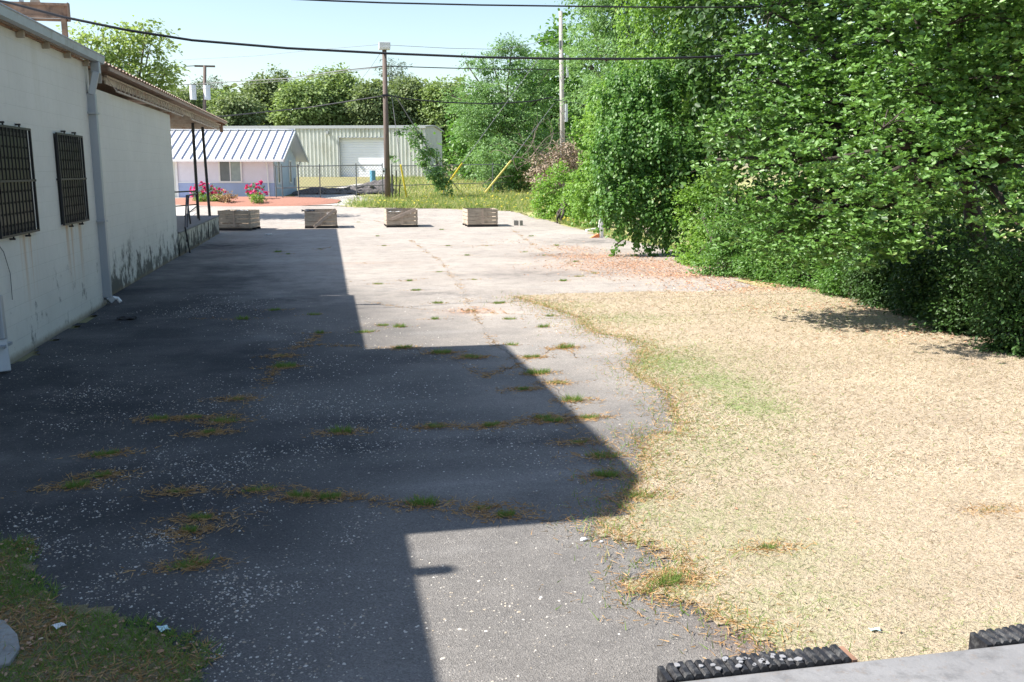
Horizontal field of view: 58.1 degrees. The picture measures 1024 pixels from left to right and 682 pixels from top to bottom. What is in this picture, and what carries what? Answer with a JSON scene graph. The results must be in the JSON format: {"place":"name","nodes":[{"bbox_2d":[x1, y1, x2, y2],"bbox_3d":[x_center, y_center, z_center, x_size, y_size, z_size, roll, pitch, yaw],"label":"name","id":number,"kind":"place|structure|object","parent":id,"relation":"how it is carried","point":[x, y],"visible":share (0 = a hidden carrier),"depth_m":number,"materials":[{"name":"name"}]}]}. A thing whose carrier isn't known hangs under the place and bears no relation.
{"place":"outdoors","nodes":[
{"label":"outdoors","id":0,"kind":"place"},
{"bbox_2d":[175,197,196,215],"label":"front path","id":1,"kind":"structure","parent":0,"point":[180,211],"depth_m":48.22,"materials":[{"name":"concrete"}]},
{"bbox_2d":[176,184,403,206],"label":"driveway","id":2,"kind":"structure","parent":0,"point":[333,196],"depth_m":58.19,"materials":[{"name":"concrete"}]},
{"bbox_2d":[274,164,298,197],"bbox_3d":[-13.227,-9.334,54.289,1.402,2.148,0.276,-6,12,-28],"label":"chain link fence","id":3,"kind":"object","parent":2,"relation":"on","point":[275,166],"visible":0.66,"depth_m":54.11,"materials":[{"name":"metal"}]},
{"bbox_2d":[298,163,383,198],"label":"chain link gate","id":4,"kind":"structure","parent":2,"relation":"on","point":[356,170],"depth_m":56.22,"materials":[{"name":"metal"}]},
{"bbox_2d":[1,288,645,681],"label":"gravel","id":5,"kind":"structure","parent":0,"point":[245,596],"depth_m":6.52,"materials":[{"name":"grey gravel"}]},
{"bbox_2d":[0,206,779,681],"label":"parking lot","id":6,"kind":"structure","parent":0,"point":[178,344],"depth_m":8.21,"materials":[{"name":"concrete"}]},
{"bbox_2d":[59,477,89,489],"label":"weed tuft","id":7,"kind":"object","parent":6,"relation":"on","point":[82,483],"visible":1,"depth_m":7.38,"materials":[{"name":"green plant"}]},
{"bbox_2d":[0,532,225,681],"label":"grass patch","id":8,"kind":"object","parent":6,"relation":"on","point":[82,608],"visible":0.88,"depth_m":4.92,"materials":[{"name":"plant"}]},
{"bbox_2d":[0,619,19,668],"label":"concrete slab","id":9,"kind":"structure","parent":8,"relation":"on","point":[9,639],"depth_m":4.88,"materials":[{"name":"grey concrete"}]},
{"bbox_2d":[0,534,224,681],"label":"patch straw","id":10,"kind":"object","parent":8,"relation":"on","point":[31,619],"visible":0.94,"depth_m":4.91,"materials":[{"name":"plant"}]},
{"bbox_2d":[165,554,215,570],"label":"weed tuft","id":11,"kind":"object","parent":6,"relation":"on","point":[184,561],"visible":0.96,"depth_m":5.91,"materials":[{"name":"green plant"}]},
{"bbox_2d":[176,215,218,255],"bbox_3d":[-14.549,-3.548,31.421,7.710,0.920,10.327,-2,11,-11],"label":"loading dock","id":12,"kind":"object","parent":6,"relation":"on","point":[204,228],"visible":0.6,"depth_m":31.68,"materials":[{"name":"concrete"}]},
{"bbox_2d":[88,62,227,218],"bbox_3d":[-12.663,-5.261,27.516,6.040,3.924,22.080,-2,11,-11],"label":"loading canopy","id":13,"kind":"object","parent":12,"relation":"on","point":[120,83],"visible":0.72,"depth_m":25.96,"materials":[{"name":"metal"}]},
{"bbox_2d":[175,190,199,252],"bbox_3d":[-11.694,-4.088,30.933,2.074,1.770,6.640,-3,11,-15],"label":"stair rail","id":14,"kind":"object","parent":12,"relation":"attached to","point":[187,210],"visible":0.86,"depth_m":30.74,"materials":[{"name":"black metal"}]},
{"bbox_2d":[218,209,260,230],"bbox_3d":[-11.628,-5.171,39.302,1.410,0.830,1.327,1,11,3],"label":"wooden crate","id":15,"kind":"object","parent":6,"relation":"on","point":[248,220],"visible":0.89,"depth_m":38.70,"materials":[{"name":"grey wood"}]},
{"bbox_2d":[281,488,312,498],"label":"weed tuft","id":16,"kind":"object","parent":6,"relation":"on","point":[296,493],"visible":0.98,"depth_m":7.17,"materials":[{"name":"green plant"}]},
{"bbox_2d":[304,209,337,228],"bbox_3d":[-8.427,-5.406,40.683,1.410,0.790,1.330,-2,11,-11],"label":"wooden crate","id":17,"kind":"object","parent":6,"relation":"on","point":[311,218],"visible":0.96,"depth_m":40.11,"materials":[{"name":"grey wood"}]},
{"bbox_2d":[315,491,348,500],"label":"weed tuft","id":18,"kind":"object","parent":6,"relation":"on","point":[328,495],"visible":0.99,"depth_m":7.13,"materials":[{"name":"green plant"}]},
{"bbox_2d":[324,424,362,433],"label":"weed tuft","id":19,"kind":"object","parent":6,"relation":"on","point":[341,428],"visible":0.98,"depth_m":8.92,"materials":[{"name":"green plant"}]},
{"bbox_2d":[384,208,417,227],"bbox_3d":[-4.993,-5.540,41.401,1.410,0.791,1.330,-2,11,-12],"label":"wooden crate","id":20,"kind":"object","parent":6,"relation":"on","point":[409,220],"visible":0.94,"depth_m":40.86,"materials":[{"name":"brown wood"}]},
{"bbox_2d":[399,492,453,505],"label":"weed tuft","id":21,"kind":"object","parent":6,"relation":"on","point":[422,502],"visible":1,"depth_m":6.99,"materials":[{"name":"green plant"}]},
{"bbox_2d":[462,208,497,226],"bbox_3d":[-1.442,-5.610,41.790,1.410,0.786,1.325,-2,11,-13],"label":"wooden crate","id":22,"kind":"object","parent":6,"relation":"on","point":[480,217],"visible":1,"depth_m":41.23,"materials":[{"name":"brown wood"}]},
{"bbox_2d":[3,220,1023,600],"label":"grass tufts","id":23,"kind":"object","parent":6,"relation":"on","point":[343,496],"visible":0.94,"depth_m":7.42,"materials":[{"name":"green plant"}]},
{"bbox_2d":[557,392,592,401],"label":"weed tuft","id":24,"kind":"object","parent":6,"relation":"on","point":[570,398],"visible":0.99,"depth_m":10.12,"materials":[{"name":"green plant"}]},
{"bbox_2d":[588,467,618,477],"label":"weed tuft","id":25,"kind":"object","parent":6,"relation":"on","point":[606,474],"visible":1,"depth_m":7.64,"materials":[{"name":"green plant"}]},
{"bbox_2d":[457,290,854,658],"bbox_3d":[1.256,0.338,11.652,3.575,0.068,15.722,-1,11,-5],"label":"straw fringe","id":26,"kind":"object","parent":6,"relation":"on","point":[634,499],"visible":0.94,"depth_m":6.87,"materials":[{"name":"beige plant"}]},
{"bbox_2d":[448,239,980,346],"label":"fallen leaves","id":27,"kind":"object","parent":6,"relation":"on","point":[667,274],"visible":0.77,"depth_m":21.80,"materials":[{"name":"brown plant"}]},
{"bbox_2d":[12,167,812,598],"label":"ground","id":28,"kind":"structure","parent":0,"point":[312,181],"depth_m":73.46,"materials":[{"name":"soil"}]},
{"bbox_2d":[0,3,178,371],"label":"block building","id":29,"kind":"structure","parent":28,"relation":"on","point":[88,223],"depth_m":15.12,"materials":[{"name":"white paint"}]},
{"bbox_2d":[0,127,34,235],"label":"window","id":30,"kind":"structure","parent":29,"relation":"in","point":[0,127],"depth_m":12.58,"materials":[{"name":"black metal"}]},
{"bbox_2d":[0,0,70,37],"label":"roof beam frame","id":31,"kind":"object","parent":29,"relation":"on","point":[63,9],"visible":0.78,"depth_m":15.49,"materials":[{"name":"wood"}]},
{"bbox_2d":[0,0,881,59],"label":"cable","id":32,"kind":"object","parent":31,"relation":"attached to","point":[294,48],"visible":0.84,"depth_m":16.46,"materials":[{"name":"black rubber"}]},
{"bbox_2d":[53,133,84,224],"bbox_3d":[-7.458,-2.700,15.358,0.226,1.430,1.550,-2,11,-11],"label":"window","id":33,"kind":"structure","parent":29,"relation":"in","point":[56,162],"depth_m":15.24,"materials":[{"name":"black metal"}]},
{"bbox_2d":[55,15,190,97],"bbox_3d":[-18.573,-10.488,43.966,6.328,9.529,4.014,-1,11,-4],"label":"spring tree","id":34,"kind":"object","parent":28,"relation":"on","point":[123,52],"visible":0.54,"depth_m":43.24,"materials":[{"name":"green plant"}]},
{"bbox_2d":[173,85,211,112],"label":"broadleaf tree","id":35,"kind":"object","parent":28,"relation":"on","point":[198,102],"visible":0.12,"depth_m":98.27,"materials":[{"name":"green plant"}]},
{"bbox_2d":[184,65,214,110],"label":"transformer pole","id":36,"kind":"object","parent":28,"relation":"on","point":[206,94],"visible":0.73,"depth_m":88.72,"materials":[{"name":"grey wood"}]},
{"bbox_2d":[187,75,229,97],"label":"tree","id":37,"kind":"object","parent":28,"relation":"on","point":[211,85],"visible":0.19,"depth_m":115.97,"materials":[{"name":"green plant"}]},
{"bbox_2d":[198,86,240,115],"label":"broadleaf tree","id":38,"kind":"object","parent":28,"relation":"on","point":[214,96],"visible":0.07,"depth_m":103.87,"materials":[{"name":"green plant"}]},
{"bbox_2d":[206,90,269,125],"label":"broadleaf tree","id":39,"kind":"object","parent":28,"relation":"on","point":[231,105],"visible":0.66,"depth_m":92.09,"materials":[{"name":"green plant"}]},
{"bbox_2d":[171,129,308,196],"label":"cottage","id":40,"kind":"structure","parent":28,"relation":"on","point":[238,160],"depth_m":56.47,"materials":[{"name":"white"}]},
{"bbox_2d":[218,162,242,182],"bbox_3d":[-17.178,-10.383,56.191,1.420,1.430,0.059,0,11,-1],"label":"window","id":41,"kind":"structure","parent":40,"relation":"in","point":[229,172],"depth_m":56.21,"materials":[{"name":"white glass"}]},
{"bbox_2d":[175,197,340,205],"bbox_3d":[-15.362,-8.059,53.011,10.766,0.140,4.800,-1,15,-5],"label":"mulch bed","id":42,"kind":"object","parent":28,"relation":"on","point":[280,201],"visible":0.68,"depth_m":52.19,"materials":[{"name":"red wood"}]},
{"bbox_2d":[189,181,217,200],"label":"flowering shrub","id":43,"kind":"object","parent":42,"relation":"on","point":[211,187],"visible":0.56,"depth_m":52.59,"materials":[{"name":"pink plant"}]},
{"bbox_2d":[213,189,237,202],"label":"bronze shrub","id":44,"kind":"object","parent":42,"relation":"on","point":[226,198],"visible":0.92,"depth_m":51.69,"materials":[{"name":"brown plant"}]},
{"bbox_2d":[245,180,267,198],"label":"flowering shrub","id":45,"kind":"object","parent":42,"relation":"on","point":[250,191],"visible":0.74,"depth_m":53.34,"materials":[{"name":"pink plant"}]},
{"bbox_2d":[249,190,267,203],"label":"box shrub","id":46,"kind":"object","parent":42,"relation":"on","point":[256,199],"visible":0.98,"depth_m":51.56,"materials":[{"name":"green plant"}]},
{"bbox_2d":[236,63,291,125],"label":"broadleaf tree","id":47,"kind":"object","parent":28,"relation":"on","point":[263,92],"visible":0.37,"depth_m":103.50,"materials":[{"name":"green plant"}]},
{"bbox_2d":[264,66,341,125],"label":"broadleaf tree","id":48,"kind":"object","parent":28,"relation":"on","point":[296,93],"visible":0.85,"depth_m":96.74,"materials":[{"name":"green plant"}]},
{"bbox_2d":[223,125,443,176],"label":"warehouse","id":49,"kind":"structure","parent":28,"relation":"on","point":[342,145],"depth_m":84.88,"materials":[{"name":"beige metal"}]},
{"bbox_2d":[340,138,383,176],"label":"roll up door","id":50,"kind":"structure","parent":49,"relation":"in","point":[360,151],"depth_m":85.14,"materials":[{"name":"white metal"}]},
{"bbox_2d":[308,62,376,125],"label":"broadleaf tree","id":51,"kind":"object","parent":28,"relation":"on","point":[338,82],"visible":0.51,"depth_m":98.96,"materials":[{"name":"green plant"}]},
{"bbox_2d":[292,179,396,194],"bbox_3d":[-11.252,-10.376,61.857,6.800,1.010,3.500,-2,11,-11],"label":"soil heap","id":52,"kind":"object","parent":28,"relation":"on","point":[360,190],"visible":0.7,"depth_m":60.70,"materials":[{"name":"grey soil"}]},
{"bbox_2d":[339,78,402,125],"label":"broadleaf tree","id":53,"kind":"object","parent":28,"relation":"on","point":[365,112],"visible":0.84,"depth_m":97.13,"materials":[{"name":"green plant"}]},
{"bbox_2d":[378,42,390,199],"bbox_3d":[-7.490,-12.869,54.920,0.660,9.429,0.708,-2,11,-11],"label":"floodlight pole","id":54,"kind":"object","parent":28,"relation":"on","point":[384,46],"visible":0.92,"depth_m":54.91,"materials":[{"name":"brown wood"}]},
{"bbox_2d":[181,66,381,84],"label":"cable","id":55,"kind":"object","parent":54,"relation":"attached to","point":[291,77],"visible":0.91,"depth_m":66.98,"materials":[{"name":"black rubber"}]},
{"bbox_2d":[217,96,381,116],"bbox_3d":[-14.190,-14.523,57.537,14.184,1.185,3.200,2,11,10],"label":"cable","id":56,"kind":"object","parent":54,"relation":"attached to","point":[300,108],"visible":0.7,"depth_m":58.10,"materials":[{"name":"black rubber"}]},
{"bbox_2d":[389,95,458,197],"bbox_3d":[-4.236,-12.229,58.843,3.085,6.175,9.880,5,11,23],"label":"vine covered wire","id":57,"kind":"object","parent":54,"relation":"attached to","point":[441,181],"visible":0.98,"depth_m":56.70,"materials":[{"name":"green plant"}]},
{"bbox_2d":[389,95,553,103],"bbox_3d":[-2.418,-15.492,58.925,13.264,0.920,1.627,-10,14,-43],"label":"cable","id":58,"kind":"object","parent":54,"relation":"attached to","point":[468,103],"visible":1,"depth_m":58.08,"materials":[{"name":"black rubber"}]},
{"bbox_2d":[387,66,557,69],"bbox_3d":[-2.233,-17.337,58.581,2.456,0.772,13.286,9,14,42],"label":"cable","id":59,"kind":"object","parent":54,"relation":"attached to","point":[472,68],"visible":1,"depth_m":57.83,"materials":[{"name":"black rubber"}]},
{"bbox_2d":[373,58,414,92],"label":"pine tree","id":60,"kind":"object","parent":28,"relation":"on","point":[391,73],"visible":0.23,"depth_m":119.48,"materials":[{"name":"green plant"}]},
{"bbox_2d":[387,70,432,124],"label":"broadleaf tree","id":61,"kind":"object","parent":28,"relation":"on","point":[409,87],"visible":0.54,"depth_m":100.69,"materials":[{"name":"green plant"}]},
{"bbox_2d":[411,74,473,166],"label":"broadleaf tree","id":62,"kind":"object","parent":28,"relation":"on","point":[433,114],"visible":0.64,"depth_m":99.48,"materials":[{"name":"green plant"}]},
{"bbox_2d":[169,72,753,165],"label":"wood","id":63,"kind":"object","parent":28,"relation":"on","point":[379,80],"depth_m":122.21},
{"bbox_2d":[442,54,541,190],"bbox_3d":[-0.933,-14.203,59.839,7.080,9.317,5.162,-2,11,-11],"label":"guy wire","id":64,"kind":"object","parent":28,"relation":"on","point":[458,168],"visible":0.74,"depth_m":59.14,"materials":[{"name":"yellow plastic"}]},
{"bbox_2d":[464,140,531,192],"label":"bush","id":65,"kind":"object","parent":28,"relation":"on","point":[495,167],"visible":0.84,"depth_m":62.72,"materials":[{"name":"green plant"}]},
{"bbox_2d":[431,31,586,177],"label":"feathery tree","id":66,"kind":"object","parent":28,"relation":"on","point":[506,128],"visible":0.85,"depth_m":67.76,"materials":[{"name":"green plant"}]},
{"bbox_2d":[499,151,538,191],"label":"bush","id":67,"kind":"object","parent":28,"relation":"on","point":[514,181],"visible":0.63,"depth_m":62.98,"materials":[{"name":"green plant"}]},
{"bbox_2d":[484,104,553,192],"bbox_3d":[-0.138,-12.705,60.729,3.435,6.167,7.472,4,11,23],"label":"guy wire","id":68,"kind":"object","parent":28,"relation":"on","point":[496,178],"visible":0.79,"depth_m":59.08,"materials":[{"name":"yellow plastic"}]},
{"bbox_2d":[470,112,582,187],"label":"bare branches","id":69,"kind":"object","parent":28,"relation":"on","point":[535,150],"visible":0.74,"depth_m":61.92,"materials":[{"name":"brown plant"}]},
{"bbox_2d":[433,7,624,181],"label":"shade tree","id":70,"kind":"object","parent":28,"relation":"on","point":[453,159],"visible":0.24,"depth_m":76.50,"materials":[{"name":"green plant"}]},
{"bbox_2d":[518,147,579,192],"bbox_3d":[2.510,-11.503,62.387,4.228,3.228,3.795,3,11,18],"label":"dead vine mound","id":71,"kind":"object","parent":28,"relation":"on","point":[536,170],"visible":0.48,"depth_m":61.79,"materials":[{"name":"brown plant"}]},
{"bbox_2d":[548,135,586,170],"bbox_3d":[4.052,-12.586,62.303,3.276,2.602,3.013,-2,11,-11],"label":"dead vine mound","id":72,"kind":"object","parent":71,"relation":"on","point":[575,152],"visible":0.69,"depth_m":61.87,"materials":[{"name":"brown plant"}]},
{"bbox_2d":[558,11,570,186],"bbox_3d":[3.532,-16.085,63.002,0.922,12.343,0.473,-2,11,-11],"label":"utility pole","id":73,"kind":"object","parent":28,"relation":"on","point":[563,118],"visible":0.76,"depth_m":62.66,"materials":[{"name":"grey wood"}]},
{"bbox_2d":[306,0,793,7],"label":"cable","id":74,"kind":"object","parent":73,"relation":"attached to","point":[546,5],"visible":0.97,"depth_m":14.67,"materials":[{"name":"black rubber"}]},
{"bbox_2d":[528,158,603,223],"bbox_3d":[2.798,-7.440,45.830,3.410,3.263,5.322,-4,11,-21],"label":"roadside bush","id":75,"kind":"object","parent":28,"relation":"on","point":[550,207],"visible":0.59,"depth_m":46.04,"materials":[{"name":"green plant"}]},
{"bbox_2d":[544,0,668,194],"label":"feathery tree","id":76,"kind":"object","parent":28,"relation":"on","point":[604,22],"visible":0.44,"depth_m":46.19,"materials":[{"name":"green plant"}]},
{"bbox_2d":[558,76,683,229],"bbox_3d":[4.914,-8.134,39.968,5.305,6.827,7.329,-2,11,-11],"label":"vine tree","id":77,"kind":"object","parent":28,"relation":"on","point":[587,189],"visible":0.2,"depth_m":40.35,"materials":[{"name":"green plant"}]},
{"bbox_2d":[596,203,702,242],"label":"thin bush","id":78,"kind":"object","parent":28,"relation":"on","point":[683,239],"visible":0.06,"depth_m":33.22,"materials":[{"name":"green plant"}]},
{"bbox_2d":[584,45,748,256],"bbox_3d":[4.654,-5.781,28.305,5.474,6.448,4.130,-2,11,-11],"label":"hanging vine tree","id":79,"kind":"object","parent":28,"relation":"on","point":[662,133],"visible":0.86,"depth_m":27.13,"materials":[{"name":"green plant"}]},
{"bbox_2d":[609,0,774,218],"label":"tree","id":80,"kind":"object","parent":28,"relation":"on","point":[646,29],"visible":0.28,"depth_m":31.86,"materials":[{"name":"green plant"}]},
{"bbox_2d":[665,162,751,270],"bbox_3d":[5.282,-3.330,24.749,2.469,2.929,5.391,3,11,14],"label":"roadside bush","id":81,"kind":"object","parent":28,"relation":"on","point":[686,257],"visible":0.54,"depth_m":25.78,"materials":[{"name":"green plant"}]},
{"bbox_2d":[686,195,771,277],"bbox_3d":[5.351,-2.433,22.096,2.378,2.134,2.458,-2,11,-11],"label":"undergrowth bush","id":82,"kind":"object","parent":28,"relation":"on","point":[724,254],"visible":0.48,"depth_m":21.99,"materials":[{"name":"green plant"}]},
{"bbox_2d":[727,196,801,283],"bbox_3d":[6.061,-2.269,21.236,2.285,2.126,2.340,-2,11,-11],"label":"undergrowth bush","id":83,"kind":"object","parent":28,"relation":"on","point":[761,269],"visible":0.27,"depth_m":21.01,"materials":[{"name":"green plant"}]},
{"bbox_2d":[614,0,1023,268],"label":"shade tree","id":84,"kind":"object","parent":28,"relation":"on","point":[707,25],"visible":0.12,"depth_m":25.67,"materials":[{"name":"green plant"}]},
{"bbox_2d":[684,643,1023,681],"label":"concrete dock","id":85,"kind":"object","parent":28,"relation":"on","point":[999,664],"depth_m":2.81,"materials":[{"name":"grey concrete"}]},
{"bbox_2d":[657,644,857,681],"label":"dock bumper","id":86,"kind":"object","parent":85,"relation":"attached to","point":[753,663],"visible":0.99,"depth_m":2.84,"materials":[{"name":"black rubber"}]},
{"bbox_2d":[968,624,1023,649],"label":"dock bumper","id":87,"kind":"object","parent":85,"relation":"attached to","point":[1005,636],"visible":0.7,"depth_m":3.01,"materials":[{"name":"black rubber"}]},
{"bbox_2d":[5,0,1022,166],"label":"sky","id":88,"kind":"structure","parent":0,"point":[285,23],"materials":[{"name":"blue"}]},
{"bbox_2d":[334,179,1022,286],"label":"grass verge","id":89,"kind":"object","parent":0,"point":[529,213],"depth_m":49.23,"materials":[{"name":"green plant"}]},
{"bbox_2d":[392,99,406,195],"bbox_3d":[-6.827,-11.552,55.222,0.735,6.150,1.510,1,11,7],"label":"guy wire","id":90,"kind":"object","parent":89,"relation":"on","point":[400,161],"visible":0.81,"depth_m":54.82,"materials":[{"name":"yellow plastic"}]},
{"bbox_2d":[348,185,573,221],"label":"yellow weed flowers","id":91,"kind":"object","parent":89,"relation":"on","point":[467,199],"visible":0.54,"depth_m":52.85,"materials":[{"name":"yellow plant"}]},
{"bbox_2d":[391,163,534,195],"bbox_3d":[-2.974,-10.707,60.883,11.198,2.244,0.146,-7,13,-34],"label":"chain link fence","id":92,"kind":"object","parent":89,"relation":"on","point":[492,164],"visible":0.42,"depth_m":60.57,"materials":[{"name":"metal"}]},
{"bbox_2d":[376,175,755,198],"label":"field grass","id":93,"kind":"structure","parent":89,"relation":"on","point":[420,190],"depth_m":66.00,"materials":[{"name":"green plant"}]},
{"bbox_2d":[338,189,794,283],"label":"verge weeds","id":94,"kind":"object","parent":89,"relation":"on","point":[518,203],"visible":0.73,"depth_m":52.25,"materials":[{"name":"green plant"}]},
{"bbox_2d":[510,283,1023,661],"bbox_3d":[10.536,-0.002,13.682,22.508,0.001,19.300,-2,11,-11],"label":"lawn","id":95,"kind":"structure","parent":0,"point":[898,599],"depth_m":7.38,"materials":[{"name":"beige plant"}]},
{"bbox_2d":[0,288,1022,680],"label":"lawn litter","id":96,"kind":"object","parent":95,"relation":"on","point":[210,644],"visible":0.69,"depth_m":5.15,"materials":[{"name":"red plant"}]},
{"bbox_2d":[651,567,688,587],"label":"weed tuft","id":97,"kind":"object","parent":95,"relation":"on","point":[667,583],"visible":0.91,"depth_m":5.64,"materials":[{"name":"green plant"}]},
{"bbox_2d":[753,202,849,289],"bbox_3d":[6.625,-2.169,20.376,2.605,2.243,2.525,-2,11,-11],"label":"undergrowth bush","id":98,"kind":"object","parent":95,"relation":"on","point":[804,277],"visible":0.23,"depth_m":20.04,"materials":[{"name":"green plant"}]},
{"bbox_2d":[797,220,897,297],"bbox_3d":[6.867,-1.598,18.681,2.198,1.733,2.127,-2,11,-11],"label":"undergrowth bush","id":99,"kind":"object","parent":95,"relation":"on","point":[828,276],"visible":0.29,"depth_m":18.44,"materials":[{"name":"green plant"}]},
{"bbox_2d":[680,0,1023,278],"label":"oak tree","id":100,"kind":"object","parent":95,"relation":"on","point":[948,135],"visible":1,"depth_m":13.82,"materials":[{"name":"green plant"}]},
{"bbox_2d":[825,230,935,308],"bbox_3d":[7.215,-1.323,17.324,2.316,1.689,2.312,-2,11,-11],"label":"undergrowth bush","id":101,"kind":"object","parent":95,"relation":"on","point":[872,285],"visible":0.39,"depth_m":17.09,"materials":[{"name":"green plant"}]},
{"bbox_2d":[860,215,981,320],"bbox_3d":[7.154,-1.165,15.648,1.983,1.993,2.090,2,11,9],"label":"undergrowth bush","id":102,"kind":"object","parent":95,"relation":"on","point":[913,273],"visible":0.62,"depth_m":15.52,"materials":[{"name":"green plant"}]},
{"bbox_2d":[902,219,1022,336],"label":"undergrowth bush","id":103,"kind":"object","parent":95,"relation":"on","point":[940,319],"visible":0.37,"depth_m":14.14,"materials":[{"name":"green plant"}]},
{"bbox_2d":[943,223,1023,358],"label":"undergrowth bush","id":104,"kind":"object","parent":95,"relation":"on","point":[1006,309],"visible":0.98,"depth_m":12.70,"materials":[{"name":"green plant"}]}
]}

